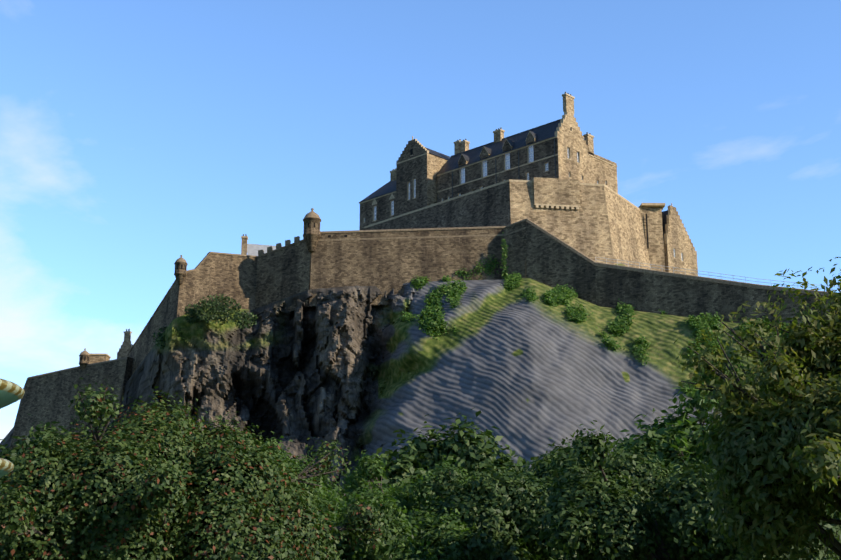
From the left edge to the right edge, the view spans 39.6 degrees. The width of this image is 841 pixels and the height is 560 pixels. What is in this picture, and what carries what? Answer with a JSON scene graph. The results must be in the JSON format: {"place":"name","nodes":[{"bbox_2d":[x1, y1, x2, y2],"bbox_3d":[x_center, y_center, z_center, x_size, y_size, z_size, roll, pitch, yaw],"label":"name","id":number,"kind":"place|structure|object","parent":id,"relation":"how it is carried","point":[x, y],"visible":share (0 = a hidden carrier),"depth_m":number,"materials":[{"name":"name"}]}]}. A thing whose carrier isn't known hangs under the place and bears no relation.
{"place":"outdoors","nodes":[
{"label":"outdoors","id":0,"kind":"place"},
{"bbox_2d":[117,329,132,358],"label":"castle guard house","id":1,"kind":"structure","parent":0,"point":[126,347],"depth_m":238.94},
{"bbox_2d":[0,374,391,559],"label":"bush","id":2,"kind":"object","parent":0,"point":[197,458],"depth_m":23.65,"materials":[{"name":"green plant"}]},
{"bbox_2d":[9,424,305,559],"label":"flowers","id":3,"kind":"object","parent":2,"relation":"attached to","point":[112,500],"visible":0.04,"depth_m":23.52,"materials":[{"name":"plant"}]},
{"bbox_2d":[0,0,840,441],"label":"sky","id":4,"kind":"structure","parent":0,"point":[137,136],"materials":[{"name":"blue"}]},
{"bbox_2d":[402,455,560,559],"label":"bush","id":5,"kind":"object","parent":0,"point":[513,533],"depth_m":33.50,"materials":[{"name":"green plant"}]},
{"bbox_2d":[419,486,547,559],"bbox_3d":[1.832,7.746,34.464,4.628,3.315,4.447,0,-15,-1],"label":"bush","id":6,"kind":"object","parent":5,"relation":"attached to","point":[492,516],"depth_m":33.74,"materials":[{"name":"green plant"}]},
{"bbox_2d":[359,92,617,229],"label":"castle building","id":7,"kind":"structure","parent":0,"point":[421,176],"depth_m":232.96,"materials":[{"name":"brown stone"}]},
{"bbox_2d":[364,177,650,269],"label":"castle wall","id":8,"kind":"structure","parent":0,"point":[593,221],"depth_m":215.77,"materials":[{"name":"brown stone"}]},
{"bbox_2d":[638,203,664,270],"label":"tower","id":9,"kind":"structure","parent":0,"point":[651,215],"depth_m":231.06,"materials":[{"name":"brown stone"}]},
{"bbox_2d":[662,203,697,275],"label":"castle gable house","id":10,"kind":"structure","parent":0,"point":[679,251],"depth_m":234.60,"materials":[{"name":"brown stone"}]},
{"bbox_2d":[670,251,840,559],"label":"tree","id":11,"kind":"object","parent":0,"point":[820,459],"depth_m":18.64,"materials":[{"name":"green plant"}]},
{"bbox_2d":[736,402,835,532],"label":"leaves","id":12,"kind":"object","parent":11,"relation":"attached to","point":[778,485],"visible":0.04,"depth_m":18.38,"materials":[{"name":"green plant"}]},
{"label":"lawn","id":13,"kind":"structure","parent":0,"visible":0},
{"bbox_2d":[0,378,24,476],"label":"ross fountain","id":14,"kind":"object","parent":13,"relation":"on","point":[11,392],"visible":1,"depth_m":18.48,"materials":[{"name":"teal paint"}]},
{"bbox_2d":[0,414,67,473],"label":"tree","id":15,"kind":"object","parent":13,"relation":"on","point":[40,436],"depth_m":109.00,"materials":[{"name":"green plant"}]},
{"bbox_2d":[176,436,346,553],"bbox_3d":[-7.515,9.749,44.650,9.825,8.175,8.382,0,-15,-1],"label":"bush","id":16,"kind":"object","parent":13,"relation":"on","point":[320,491],"depth_m":44.17,"materials":[{"name":"green plant"}]},
{"bbox_2d":[247,244,282,255],"bbox_3d":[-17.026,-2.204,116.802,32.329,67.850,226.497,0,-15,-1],"label":"roof","id":17,"kind":"structure","parent":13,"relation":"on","point":[252,249],"depth_m":231.51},
{"bbox_2d":[241,234,247,254],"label":"chimney","id":18,"kind":"object","parent":17,"relation":"attached to","point":[244,245],"visible":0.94,"depth_m":229.51,"materials":[{"name":"brown stone"}]},
{"bbox_2d":[323,475,415,501],"bbox_3d":[-2.885,13.660,59.534,10.810,8.071,10.375,0,-15,-1],"label":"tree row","id":19,"kind":"object","parent":13,"relation":"on","point":[338,489],"depth_m":59.67,"materials":[{"name":"green plant"}]},
{"bbox_2d":[314,488,488,559],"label":"bush","id":20,"kind":"object","parent":13,"relation":"on","point":[428,539],"depth_m":30.77,"materials":[{"name":"green plant"}]},
{"bbox_2d":[0,278,810,495],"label":"castle rock","id":21,"kind":"object","parent":13,"relation":"on","point":[352,369],"visible":0.44,"depth_m":189.98,"materials":[{"name":"grey stone"}]},
{"bbox_2d":[9,357,132,448],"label":"castle wall","id":22,"kind":"structure","parent":21,"relation":"on","point":[47,397],"depth_m":228.23,"materials":[{"name":"stone"}]},
{"bbox_2d":[79,348,89,370],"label":"castle turret","id":23,"kind":"object","parent":22,"relation":"on","point":[84,356],"visible":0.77,"depth_m":228.51,"materials":[{"name":"stone"}]},
{"bbox_2d":[89,353,110,363],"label":"building","id":24,"kind":"structure","parent":22,"relation":"on","point":[95,358],"depth_m":231.67,"materials":[{"name":"stone"}]},
{"bbox_2d":[126,252,209,375],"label":"castle wall","id":25,"kind":"structure","parent":21,"relation":"attached to","point":[192,288],"depth_m":212.25,"materials":[{"name":"stone"}]},
{"bbox_2d":[174,255,187,284],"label":"castle turret","id":26,"kind":"object","parent":25,"relation":"attached to","point":[180,264],"visible":1,"depth_m":209.16,"materials":[{"name":"stone"}]},
{"bbox_2d":[152,294,257,348],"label":"dark bush leaves","id":27,"kind":"object","parent":21,"relation":"on","point":[244,319],"visible":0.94,"depth_m":204.86,"materials":[{"name":"green plant"}]},
{"bbox_2d":[207,236,311,310],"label":"castle wall","id":28,"kind":"structure","parent":21,"relation":"attached to","point":[271,275],"depth_m":214.35,"materials":[{"name":"stone"}]},
{"bbox_2d":[303,208,320,252],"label":"castle turret","id":29,"kind":"object","parent":28,"relation":"attached to","point":[311,221],"visible":0.98,"depth_m":210.90,"materials":[{"name":"stone"}]},
{"bbox_2d":[309,218,533,306],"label":"castle wall","id":30,"kind":"structure","parent":21,"relation":"attached to","point":[387,260],"depth_m":209.30,"materials":[{"name":"stone"}]},
{"bbox_2d":[455,232,508,279],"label":"wall ivy leaves","id":31,"kind":"object","parent":30,"relation":"attached to","point":[504,256],"visible":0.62,"depth_m":207.19,"materials":[{"name":"green plant"}]},
{"bbox_2d":[399,272,797,406],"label":"shrub leaves","id":32,"kind":"object","parent":21,"relation":"on","point":[561,295],"visible":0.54,"depth_m":188.88,"materials":[{"name":"green plant"}]},
{"bbox_2d":[526,218,840,328],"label":"castle wall","id":33,"kind":"structure","parent":21,"relation":"attached to","point":[552,260],"depth_m":191.59,"materials":[{"name":"stone"}]},
{"bbox_2d":[595,257,840,290],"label":"railing","id":34,"kind":"object","parent":33,"relation":"attached to","point":[705,274],"visible":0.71,"depth_m":188.24,"materials":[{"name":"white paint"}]},
{"bbox_2d":[334,450,518,522],"bbox_3d":[0.564,11.261,49.945,11.923,7.859,8.917,0,-15,-1],"label":"bush","id":35,"kind":"object","parent":13,"relation":"on","point":[409,496],"depth_m":49.32,"materials":[{"name":"green plant"}]},
{"bbox_2d":[344,407,549,489],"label":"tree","id":36,"kind":"object","parent":13,"relation":"on","point":[414,459],"depth_m":92.47,"materials":[{"name":"green plant"}]},
{"bbox_2d":[379,440,481,483],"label":"bush","id":37,"kind":"object","parent":36,"relation":"attached to","point":[462,442],"depth_m":92.68,"materials":[{"name":"green plant"}]},
{"bbox_2d":[490,435,672,559],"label":"bush","id":38,"kind":"object","parent":13,"relation":"on","point":[547,463],"depth_m":41.72,"materials":[{"name":"green plant"}]},
{"bbox_2d":[533,420,745,559],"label":"bush","id":39,"kind":"object","parent":13,"relation":"on","point":[588,495],"depth_m":27.62,"materials":[{"name":"green plant"}]},
{"bbox_2d":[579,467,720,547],"bbox_3d":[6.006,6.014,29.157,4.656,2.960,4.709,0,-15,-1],"label":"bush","id":40,"kind":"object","parent":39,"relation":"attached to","point":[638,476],"visible":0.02,"depth_m":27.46,"materials":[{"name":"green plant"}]},
{"bbox_2d":[610,382,725,489],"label":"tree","id":41,"kind":"object","parent":13,"relation":"on","point":[660,434],"depth_m":88.70,"materials":[{"name":"green plant"}]},
{"bbox_2d":[705,486,840,559],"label":"bush","id":42,"kind":"object","parent":13,"relation":"on","point":[819,554],"depth_m":26.05,"materials":[{"name":"green plant"}]}
]}

